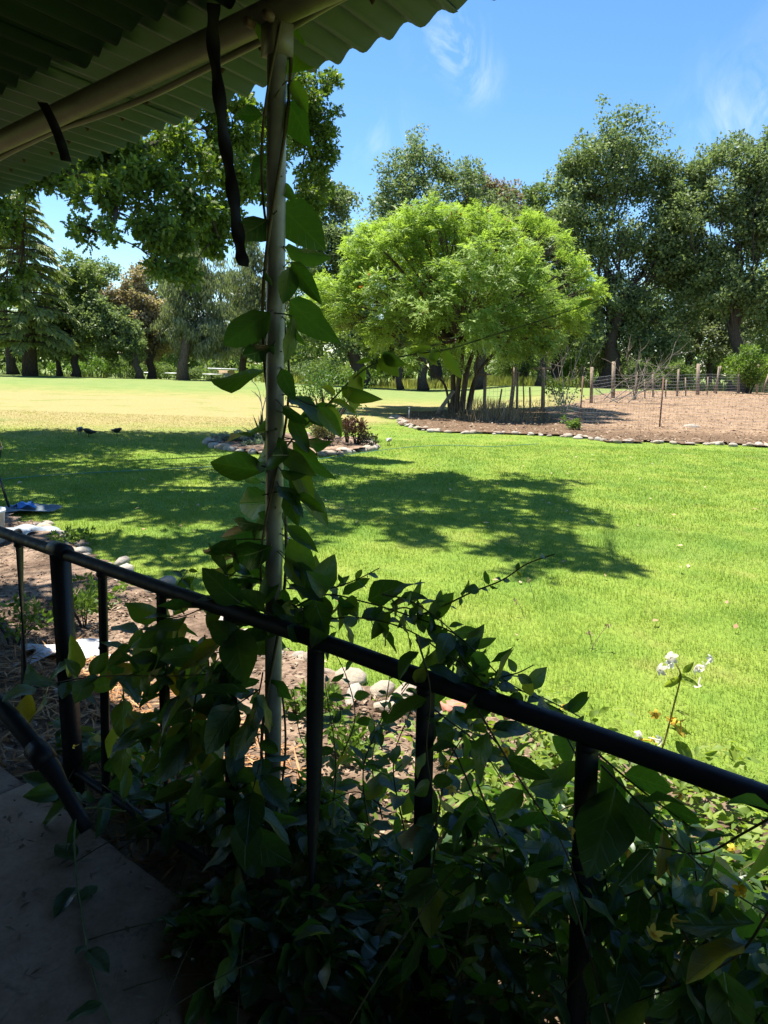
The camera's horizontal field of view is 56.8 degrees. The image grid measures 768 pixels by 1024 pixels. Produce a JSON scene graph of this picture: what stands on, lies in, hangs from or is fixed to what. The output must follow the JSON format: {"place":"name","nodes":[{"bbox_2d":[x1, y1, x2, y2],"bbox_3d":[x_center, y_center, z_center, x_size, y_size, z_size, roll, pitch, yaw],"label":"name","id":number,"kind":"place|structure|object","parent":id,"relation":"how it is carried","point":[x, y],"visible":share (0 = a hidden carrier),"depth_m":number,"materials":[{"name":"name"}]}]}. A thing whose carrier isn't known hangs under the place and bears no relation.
{"place":"outdoors","nodes":[
{"label":"outdoors","id":0,"kind":"place"},
{"bbox_2d":[0,766,341,1023],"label":"porch floor","id":1,"kind":"structure","parent":0,"point":[65,976],"depth_m":2.05,"materials":[{"name":"concrete"}]},
{"bbox_2d":[53,807,125,1023],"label":"trailing shoot","id":2,"kind":"object","parent":1,"relation":"on","point":[97,957],"visible":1,"depth_m":2.11,"materials":[{"name":"green plant"}]},
{"bbox_2d":[1,771,300,1023],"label":"floor litter","id":3,"kind":"object","parent":1,"relation":"on","point":[23,894],"visible":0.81,"depth_m":2.18,"materials":[{"name":"brown plant"}]},
{"bbox_2d":[0,358,767,819],"bbox_3d":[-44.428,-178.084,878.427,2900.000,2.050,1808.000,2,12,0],"label":"lawn","id":4,"kind":"structure","parent":0,"point":[190,400],"depth_m":8.26,"materials":[{"name":"green plant"}]},
{"bbox_2d":[0,308,19,374],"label":"oak tree","id":5,"kind":"object","parent":4,"relation":"on","point":[11,367],"visible":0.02,"depth_m":61.43,"materials":[{"name":"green plant"}]},
{"bbox_2d":[0,189,90,375],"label":"cedar tree","id":6,"kind":"object","parent":4,"relation":"on","point":[27,322],"visible":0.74,"depth_m":55.89,"materials":[{"name":"green plant"}]},
{"bbox_2d":[37,325,83,375],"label":"oak tree","id":7,"kind":"object","parent":4,"relation":"on","point":[59,372],"visible":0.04,"depth_m":61.63,"materials":[{"name":"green plant"}]},
{"bbox_2d":[46,359,86,376],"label":"shrub","id":8,"kind":"object","parent":4,"relation":"on","point":[51,367],"visible":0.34,"depth_m":78.71,"materials":[{"name":"green plant"}]},
{"bbox_2d":[37,247,110,376],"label":"oak tree","id":9,"kind":"object","parent":4,"relation":"on","point":[87,275],"visible":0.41,"depth_m":60.35,"materials":[{"name":"green plant"}]},
{"bbox_2d":[79,355,127,377],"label":"shrub","id":10,"kind":"object","parent":4,"relation":"on","point":[103,368],"visible":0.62,"depth_m":79.50,"materials":[{"name":"green plant"}]},
{"bbox_2d":[63,287,148,378],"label":"oak tree","id":11,"kind":"object","parent":4,"relation":"on","point":[97,317],"visible":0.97,"depth_m":59.49,"materials":[{"name":"green plant"}]},
{"bbox_2d":[107,356,145,378],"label":"shrub","id":12,"kind":"object","parent":4,"relation":"on","point":[130,372],"visible":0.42,"depth_m":79.30,"materials":[{"name":"green plant"}]},
{"bbox_2d":[70,255,189,377],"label":"oak tree","id":13,"kind":"object","parent":4,"relation":"on","point":[114,274],"visible":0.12,"depth_m":85.64,"materials":[{"name":"green plant"}]},
{"bbox_2d":[99,259,180,378],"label":"tan tree","id":14,"kind":"object","parent":4,"relation":"on","point":[143,307],"visible":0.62,"depth_m":63.37,"materials":[{"name":"green plant"}]},
{"bbox_2d":[140,360,176,379],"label":"shrub","id":15,"kind":"object","parent":4,"relation":"on","point":[162,368],"visible":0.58,"depth_m":78.92,"materials":[{"name":"green plant"}]},
{"bbox_2d":[0,65,345,309],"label":"valley oak","id":16,"kind":"object","parent":4,"relation":"on","point":[164,230],"visible":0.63,"depth_m":9.84,"materials":[{"name":"green plant"}]},
{"bbox_2d":[145,239,236,379],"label":"grey tree","id":17,"kind":"object","parent":4,"relation":"on","point":[202,334],"visible":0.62,"depth_m":60.16,"materials":[{"name":"green plant"}]},
{"bbox_2d":[188,366,224,380],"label":"shrub","id":18,"kind":"object","parent":4,"relation":"on","point":[196,372],"visible":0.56,"depth_m":78.80,"materials":[{"name":"green plant"}]},
{"bbox_2d":[208,368,236,377],"bbox_3d":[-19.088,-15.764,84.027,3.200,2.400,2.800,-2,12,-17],"label":"picnic table","id":19,"kind":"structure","parent":4,"relation":"on","point":[226,372],"depth_m":82.89,"materials":[{"name":"white plastic"}]},
{"bbox_2d":[212,239,300,371],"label":"grey tree","id":20,"kind":"object","parent":4,"relation":"on","point":[246,297],"visible":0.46,"depth_m":69.15,"materials":[{"name":"green plant"}]},
{"bbox_2d":[1,444,530,479],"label":"garden hose","id":21,"kind":"object","parent":4,"relation":"on","point":[211,466],"visible":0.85,"depth_m":11.99,"materials":[{"name":"green rubber"}]},
{"bbox_2d":[202,432,380,456],"bbox_3d":[-2.114,-1.580,16.334,4.122,0.225,4.588,2,12,0],"label":"stone ring","id":22,"kind":"object","parent":4,"relation":"on","point":[252,451],"visible":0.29,"depth_m":14.87,"materials":[{"name":"grey stone"}]},
{"bbox_2d":[208,432,376,452],"bbox_3d":[-2.083,-1.622,16.306,3.840,0.084,4.320,2,12,0],"label":"island bed","id":23,"kind":"object","parent":4,"relation":"on","point":[334,445],"visible":0.34,"depth_m":15.71,"materials":[{"name":"soil"}]},
{"bbox_2d":[210,429,251,441],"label":"plant","id":24,"kind":"object","parent":23,"relation":"on","point":[223,436],"visible":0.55,"depth_m":15.81,"materials":[{"name":"green plant"}]},
{"bbox_2d":[241,433,264,445],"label":"plant","id":25,"kind":"object","parent":23,"relation":"on","point":[257,441],"visible":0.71,"depth_m":15.30,"materials":[{"name":"green plant"}]},
{"bbox_2d":[285,361,374,439],"bbox_3d":[-1.277,-2.607,16.881,2.130,1.977,2.167,2,12,0],"label":"shrub","id":26,"kind":"object","parent":23,"relation":"on","point":[317,387],"visible":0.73,"depth_m":16.61,"materials":[{"name":"green plant"}]},
{"bbox_2d":[309,424,353,443],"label":"plant","id":27,"kind":"object","parent":23,"relation":"on","point":[318,431],"visible":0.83,"depth_m":15.74,"materials":[{"name":"green plant"}]},
{"bbox_2d":[342,415,370,443],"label":"plant","id":28,"kind":"object","parent":23,"relation":"on","point":[361,428],"visible":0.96,"depth_m":15.99,"materials":[{"name":"red plant"}]},
{"bbox_2d":[356,433,378,445],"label":"plant","id":29,"kind":"object","parent":23,"relation":"on","point":[365,439],"visible":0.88,"depth_m":15.97,"materials":[{"name":"green plant"}]},
{"bbox_2d":[284,360,313,383],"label":"shrub","id":30,"kind":"object","parent":4,"relation":"on","point":[293,371],"visible":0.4,"depth_m":80.29,"materials":[{"name":"green plant"}]},
{"bbox_2d":[301,354,348,384],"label":"shrub","id":31,"kind":"object","parent":4,"relation":"on","point":[318,365],"visible":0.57,"depth_m":78.81,"materials":[{"name":"green plant"}]},
{"bbox_2d":[285,174,386,387],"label":"oak tree","id":32,"kind":"object","parent":4,"relation":"on","point":[339,203],"visible":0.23,"depth_m":59.06,"materials":[{"name":"green plant"}]},
{"bbox_2d":[32,520,669,780],"bbox_3d":[-1.347,0.701,5.290,6.963,0.154,0.764,12,15,41],"label":"garden edging","id":33,"kind":"object","parent":4,"relation":"on","point":[356,677],"visible":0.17,"depth_m":4.10,"materials":[{"name":"stone"}]},
{"bbox_2d":[339,368,386,384],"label":"shrub","id":34,"kind":"object","parent":4,"relation":"on","point":[375,375],"visible":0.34,"depth_m":79.13,"materials":[{"name":"green plant"}]},
{"bbox_2d":[0,513,767,1023],"bbox_3d":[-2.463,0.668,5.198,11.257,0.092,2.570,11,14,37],"label":"bark mulch","id":35,"kind":"object","parent":4,"relation":"on","point":[90,632],"visible":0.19,"depth_m":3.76,"materials":[{"name":"brown wood"}]},
{"bbox_2d":[0,507,5,542],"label":"bucket","id":36,"kind":"object","parent":35,"relation":"on","point":[2,515],"visible":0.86,"depth_m":6.79,"materials":[{"name":"white plastic"}]},
{"bbox_2d":[0,592,52,644],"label":"weed","id":37,"kind":"object","parent":35,"relation":"on","point":[26,607],"visible":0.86,"depth_m":4.43,"materials":[{"name":"green plant"}]},
{"bbox_2d":[4,503,61,512],"bbox_3d":[-4.359,-0.037,8.267,1.121,0.072,0.512,-4,13,-28],"label":"tarp","id":38,"kind":"object","parent":35,"relation":"on","point":[46,507],"visible":0.69,"depth_m":8.38,"materials":[{"name":"blue plastic"}]},
{"bbox_2d":[11,501,36,508],"bbox_3d":[-4.232,-0.084,8.357,0.252,0.078,0.243,-8,15,-39],"label":"plastic sheet","id":39,"kind":"object","parent":38,"relation":"on","point":[21,504],"visible":0.99,"depth_m":8.32,"materials":[{"name":"blue plastic"}]},
{"bbox_2d":[8,524,60,534],"bbox_3d":[-3.620,0.178,7.318,0.514,0.080,0.450,11,15,38],"label":"plastic bag","id":40,"kind":"object","parent":35,"relation":"on","point":[25,528],"visible":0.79,"depth_m":7.31,"materials":[{"name":"white plastic"}]},
{"bbox_2d":[46,525,96,546],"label":"weed","id":41,"kind":"object","parent":35,"relation":"on","point":[70,532],"visible":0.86,"depth_m":6.93,"materials":[{"name":"green plant"}]},
{"bbox_2d":[49,588,97,627],"bbox_3d":[-2.052,0.646,4.770,0.370,0.369,0.337,-3,12,-22],"label":"weed","id":42,"kind":"object","parent":35,"relation":"on","point":[89,601],"visible":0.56,"depth_m":4.75,"materials":[{"name":"green plant"}]},
{"bbox_2d":[72,571,132,609],"bbox_3d":[-2.095,0.584,5.208,0.490,0.312,0.380,2,12,0],"label":"weed","id":43,"kind":"object","parent":35,"relation":"on","point":[110,595],"visible":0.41,"depth_m":5.24,"materials":[{"name":"green plant"}]},
{"bbox_2d":[47,717,256,885],"bbox_3d":[-0.874,1.088,2.763,0.708,0.386,1.425,-8,15,-40],"label":"honeysuckle mound","id":44,"kind":"object","parent":35,"relation":"on","point":[190,828],"visible":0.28,"depth_m":2.74,"materials":[{"name":"green plant"}]},
{"bbox_2d":[0,633,305,885],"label":"straw mulch","id":45,"kind":"object","parent":35,"relation":"on","point":[91,766],"visible":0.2,"depth_m":3.47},
{"bbox_2d":[14,638,109,665],"bbox_3d":[-1.924,0.842,4.323,0.574,0.077,0.295,-2,12,-17],"label":"rag","id":46,"kind":"object","parent":45,"relation":"on","point":[88,646],"visible":0.49,"depth_m":4.32,"materials":[{"name":"white fabric"}]},
{"bbox_2d":[69,768,528,982],"bbox_3d":[-0.321,1.130,2.357,1.724,0.500,1.058,6,12,18],"label":"honeysuckle mound","id":47,"kind":"object","parent":35,"relation":"on","point":[350,867],"visible":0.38,"depth_m":2.12,"materials":[{"name":"green plant"}]},
{"bbox_2d":[282,678,350,716],"bbox_3d":[-0.350,0.964,3.678,0.392,0.285,0.312,-6,14,-34],"label":"weed","id":48,"kind":"object","parent":35,"relation":"on","point":[301,705],"visible":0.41,"depth_m":3.63,"materials":[{"name":"green plant"}]},
{"bbox_2d":[88,848,563,1023],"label":"honeysuckle mound","id":49,"kind":"object","parent":35,"relation":"on","point":[197,917],"visible":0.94,"depth_m":1.80,"materials":[{"name":"green plant"}]},
{"bbox_2d":[296,704,385,763],"bbox_3d":[-0.189,1.036,3.279,0.436,0.314,0.374,2,12,0],"label":"weed","id":50,"kind":"object","parent":35,"relation":"on","point":[355,737],"visible":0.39,"depth_m":3.24,"materials":[{"name":"light green leaves"},{"name":"green stems"}]},
{"bbox_2d":[0,526,767,1023],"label":"porch railing","id":51,"kind":"object","parent":35,"relation":"on","point":[56,770],"visible":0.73,"depth_m":1.89,"materials":[{"name":"black metal"}]},
{"bbox_2d":[2,553,297,885],"bbox_3d":[-0.881,0.709,2.396,1.548,1.364,0.369,9,14,33],"label":"honeysuckle","id":52,"kind":"object","parent":51,"relation":"hanging from","point":[196,739],"visible":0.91,"depth_m":2.11,"materials":[{"name":"green plant"}]},
{"bbox_2d":[279,553,588,878],"bbox_3d":[0.011,0.623,1.882,0.446,1.233,1.043,-5,14,-32],"label":"honeysuckle","id":53,"kind":"object","parent":51,"relation":"attached to","point":[315,617],"visible":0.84,"depth_m":1.75,"materials":[{"name":"green plant"}]},
{"bbox_2d":[385,710,767,1023],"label":"honeysuckle","id":54,"kind":"object","parent":51,"relation":"attached to","point":[611,822],"visible":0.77,"depth_m":1.36,"materials":[{"name":"green plant"}]},
{"bbox_2d":[72,704,746,999],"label":"flowering shoots","id":55,"kind":"object","parent":35,"relation":"on","point":[651,932],"visible":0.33,"depth_m":1.54,"materials":[{"name":"green plant"}]},
{"bbox_2d":[298,795,767,1023],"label":"honeysuckle mound","id":56,"kind":"object","parent":35,"relation":"on","point":[625,981],"visible":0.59,"depth_m":1.52,"materials":[{"name":"green plant"}]},
{"bbox_2d":[634,651,712,757],"bbox_3d":[0.809,0.566,2.008,0.179,0.369,0.072,9,13,30],"label":"honeysuckle sprig","id":57,"kind":"object","parent":56,"relation":"attached to","point":[682,748],"visible":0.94,"depth_m":1.99,"materials":[{"name":"white plant"}]},
{"bbox_2d":[318,763,766,1023],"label":"honeysuckle mound","id":58,"kind":"object","parent":35,"relation":"on","point":[447,980],"visible":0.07,"depth_m":1.94,"materials":[{"name":"green plant"}]},
{"bbox_2d":[328,684,767,968],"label":"honeysuckle mound","id":59,"kind":"object","parent":35,"relation":"on","point":[746,840],"visible":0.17,"depth_m":2.91,"materials":[{"name":"green plant"}]},
{"bbox_2d":[462,780,767,1006],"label":"honeysuckle mound","id":60,"kind":"object","parent":35,"relation":"on","point":[740,861],"visible":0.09,"depth_m":2.46,"materials":[{"name":"green plant"}]},
{"bbox_2d":[0,281,767,386],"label":"woods","id":61,"kind":"object","parent":4,"relation":"on","point":[308,352],"visible":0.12,"depth_m":111.95,"materials":[{"name":"green plant"}]},
{"bbox_2d":[11,440,766,696],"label":"fallen leaves","id":62,"kind":"object","parent":4,"relation":"on","point":[734,625],"visible":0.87,"depth_m":8.37,"materials":[{"name":"plant"}]},
{"bbox_2d":[373,310,414,389],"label":"oak tree","id":63,"kind":"object","parent":4,"relation":"on","point":[399,385],"visible":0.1,"depth_m":58.62,"materials":[{"name":"green plant"}]},
{"bbox_2d":[362,344,452,379],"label":"leafy tree","id":64,"kind":"object","parent":4,"relation":"on","point":[373,367],"visible":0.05,"depth_m":79.37,"materials":[{"name":"green plant"}]},
{"bbox_2d":[385,297,432,390],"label":"oak tree","id":65,"kind":"object","parent":4,"relation":"on","point":[422,384],"visible":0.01,"depth_m":58.55,"materials":[{"name":"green plant"}]},
{"bbox_2d":[352,123,521,382],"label":"oak tree","id":66,"kind":"object","parent":4,"relation":"on","point":[411,180],"visible":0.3,"depth_m":71.26,"materials":[{"name":"green plant"}]},
{"bbox_2d":[440,699,465,712],"bbox_3d":[0.396,1.038,3.738,0.200,0.075,0.110,-3,12,-22],"label":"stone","id":67,"kind":"object","parent":4,"relation":"on","point":[448,705],"visible":0.16,"depth_m":3.71,"materials":[{"name":"beige stone"}]},
{"bbox_2d":[440,352,490,379],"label":"shrub","id":68,"kind":"object","parent":4,"relation":"on","point":[472,371],"visible":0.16,"depth_m":79.51,"materials":[{"name":"green plant"}]},
{"bbox_2d":[446,290,514,388],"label":"oak tree","id":69,"kind":"object","parent":4,"relation":"on","point":[479,382],"visible":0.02,"depth_m":58.34,"materials":[{"name":"green plant"}]},
{"bbox_2d":[461,173,525,378],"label":"tree","id":70,"kind":"object","parent":4,"relation":"on","point":[497,184],"visible":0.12,"depth_m":83.75,"materials":[{"name":"green plant"}]},
{"bbox_2d":[490,347,538,379],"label":"shrub","id":71,"kind":"object","parent":4,"relation":"on","point":[502,368],"visible":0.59,"depth_m":78.71,"materials":[{"name":"green plant"}]},
{"bbox_2d":[499,169,588,380],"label":"oak tree","id":72,"kind":"object","parent":4,"relation":"on","point":[532,195],"visible":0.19,"depth_m":67.61,"materials":[{"name":"green plant"}]},
{"bbox_2d":[493,201,603,377],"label":"oak tree","id":73,"kind":"object","parent":4,"relation":"on","point":[525,374],"visible":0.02,"depth_m":79.77,"materials":[{"name":"green plant"}]},
{"bbox_2d":[525,279,576,386],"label":"oak tree","id":74,"kind":"object","parent":4,"relation":"on","point":[537,382],"visible":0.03,"depth_m":58.70,"materials":[{"name":"green plant"}]},
{"bbox_2d":[549,357,589,379],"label":"shrub","id":75,"kind":"object","parent":4,"relation":"on","point":[571,364],"visible":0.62,"depth_m":78.60,"materials":[{"name":"green plant"}]},
{"bbox_2d":[388,415,767,447],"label":"stone edging","id":76,"kind":"object","parent":4,"relation":"on","point":[617,441],"visible":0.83,"depth_m":20.12,"materials":[{"name":"grey stone"}]},
{"bbox_2d":[574,345,627,384],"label":"bush","id":77,"kind":"object","parent":4,"relation":"on","point":[600,363],"visible":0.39,"depth_m":62.83,"materials":[{"name":"green plant"}]},
{"bbox_2d":[601,354,652,388],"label":"shrub","id":78,"kind":"object","parent":4,"relation":"on","point":[633,362],"visible":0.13,"depth_m":78.41,"materials":[{"name":"green plant"}]},
{"bbox_2d":[541,93,715,388],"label":"oak tree","id":79,"kind":"object","parent":4,"relation":"on","point":[629,311],"visible":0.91,"depth_m":61.32,"materials":[{"name":"green plant"}]},
{"bbox_2d":[625,359,695,389],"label":"bush","id":80,"kind":"object","parent":4,"relation":"on","point":[687,370],"visible":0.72,"depth_m":58.69,"materials":[{"name":"green plant"}]},
{"bbox_2d":[649,351,707,380],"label":"shrub","id":81,"kind":"object","parent":4,"relation":"on","point":[695,365],"visible":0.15,"depth_m":79.97,"materials":[{"name":"plant"}]},
{"bbox_2d":[618,244,767,382],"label":"oak tree","id":82,"kind":"object","parent":4,"relation":"on","point":[745,334],"visible":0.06,"depth_m":75.65,"materials":[{"name":"green plant"}]},
{"bbox_2d":[655,289,767,384],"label":"grey tree","id":83,"kind":"object","parent":4,"relation":"on","point":[720,353],"visible":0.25,"depth_m":72.94,"materials":[{"name":"green plant"}]},
{"bbox_2d":[656,124,767,391],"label":"oak tree","id":84,"kind":"object","parent":4,"relation":"on","point":[744,212],"visible":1,"depth_m":59.13,"materials":[{"name":"green plant"}]},
{"bbox_2d":[700,356,725,384],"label":"shrub","id":85,"kind":"object","parent":4,"relation":"on","point":[715,368],"visible":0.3,"depth_m":78.41,"materials":[{"name":"plant"}]},
{"bbox_2d":[0,366,767,392],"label":"meadow grass","id":86,"kind":"structure","parent":0,"point":[491,381],"depth_m":63.03,"materials":[{"name":"green plant"}]},
{"bbox_2d":[0,0,767,377],"label":"sky","id":87,"kind":"structure","parent":0,"point":[510,84],"materials":[{"name":"blue"}]},
{"bbox_2d":[398,390,767,445],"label":"paddock","id":88,"kind":"structure","parent":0,"point":[634,406],"depth_m":27.57,"materials":[{"name":"brown soil"}]},
{"bbox_2d":[435,390,454,413],"bbox_3d":[2.422,-4.327,28.141,0.999,1.017,0.170,-8,15,-41],"label":"timber prop","id":89,"kind":"object","parent":88,"relation":"on","point":[445,402],"visible":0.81,"depth_m":28.09,"materials":[{"name":"grey wood"}]},
{"bbox_2d":[301,190,613,412],"bbox_3d":[3.104,-8.647,29.217,13.256,9.282,11.782,2,12,0],"label":"shade tree","id":90,"kind":"object","parent":88,"relation":"on","point":[444,295],"visible":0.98,"depth_m":26.88,"materials":[{"name":"green plant"}]},
{"bbox_2d":[445,396,554,422],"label":"dry weeds","id":91,"kind":"object","parent":88,"relation":"on","point":[492,404],"visible":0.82,"depth_m":27.16,"materials":[{"name":"brown plant"}]},
{"bbox_2d":[479,367,564,419],"bbox_3d":[5.018,-4.897,29.274,3.178,2.254,7.145,9,14,32],"label":"wooden fence","id":92,"kind":"object","parent":88,"relation":"on","point":[515,377],"visible":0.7,"depth_m":31.52,"materials":[{"name":"brown wood"}]},
{"bbox_2d":[537,329,604,417],"bbox_3d":[7.126,-5.178,27.569,3.140,3.744,1.610,0,12,-9],"label":"sapling","id":93,"kind":"object","parent":88,"relation":"on","point":[556,385],"visible":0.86,"depth_m":27.35,"materials":[{"name":"green plant"}]},
{"bbox_2d":[560,415,581,429],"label":"weed","id":94,"kind":"object","parent":88,"relation":"on","point":[572,424],"visible":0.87,"depth_m":22.28,"materials":[{"name":"green plant"}]},
{"bbox_2d":[601,334,653,399],"bbox_3d":[12.680,-7.582,36.733,2.478,3.690,1.750,-7,15,-38],"label":"dead shrub","id":95,"kind":"object","parent":88,"relation":"on","point":[634,394],"visible":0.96,"depth_m":36.94,"materials":[{"name":"brown plant"}]},
{"bbox_2d":[585,325,691,402],"bbox_3d":[12.573,-7.403,35.022,5.330,4.110,1.702,1,12,-6],"label":"fallen branch","id":96,"kind":"object","parent":88,"relation":"on","point":[646,381],"visible":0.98,"depth_m":35.07,"materials":[{"name":"brown wood"}]},
{"bbox_2d":[522,376,767,429],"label":"wire fence","id":97,"kind":"object","parent":88,"relation":"on","point":[580,401],"visible":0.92,"depth_m":24.44,"materials":[{"name":"metal"}]},
{"bbox_2d":[589,361,767,402],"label":"paddock fence","id":98,"kind":"object","parent":88,"relation":"on","point":[697,383],"visible":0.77,"depth_m":40.38,"materials":[{"name":"brown wood"}]},
{"bbox_2d":[717,343,767,393],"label":"bush","id":99,"kind":"object","parent":88,"relation":"on","point":[754,374],"visible":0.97,"depth_m":47.30,"materials":[{"name":"green plant"}]},
{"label":"house wall","id":100,"kind":"object","parent":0,"visible":0},
{"bbox_2d":[0,0,494,939],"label":"porch roof","id":101,"kind":"structure","parent":100,"relation":"attached to","point":[100,76],"depth_m":2.00,"materials":[{"name":"green paint"}]},
{"bbox_2d":[37,102,71,161],"bbox_3d":[-1.044,-1.203,2.247,0.144,0.191,0.029,11,14,37],"label":"hanging strap","id":102,"kind":"object","parent":101,"relation":"hanging from","point":[60,141],"visible":1,"depth_m":2.24,"materials":[{"name":"black"}]},
{"bbox_2d":[206,2,248,266],"bbox_3d":[-0.391,-0.937,1.778,0.128,0.621,0.034,11,14,37],"label":"hanging strap","id":103,"kind":"object","parent":101,"relation":"hanging from","point":[224,139],"visible":1,"depth_m":1.78,"materials":[{"name":"black"}]},
{"bbox_2d":[203,1,340,912],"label":"climbing vine","id":104,"kind":"object","parent":101,"relation":"attached to","point":[299,460],"visible":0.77,"depth_m":1.86,"materials":[{"name":"green plant"}]},
{"bbox_2d":[287,299,600,445],"bbox_3d":[0.089,-0.310,1.737,0.814,0.396,0.068,8,13,27],"label":"vine tendril","id":105,"kind":"object","parent":101,"relation":"attached to","point":[355,394],"visible":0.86,"depth_m":1.76,"materials":[{"name":"green plant"}]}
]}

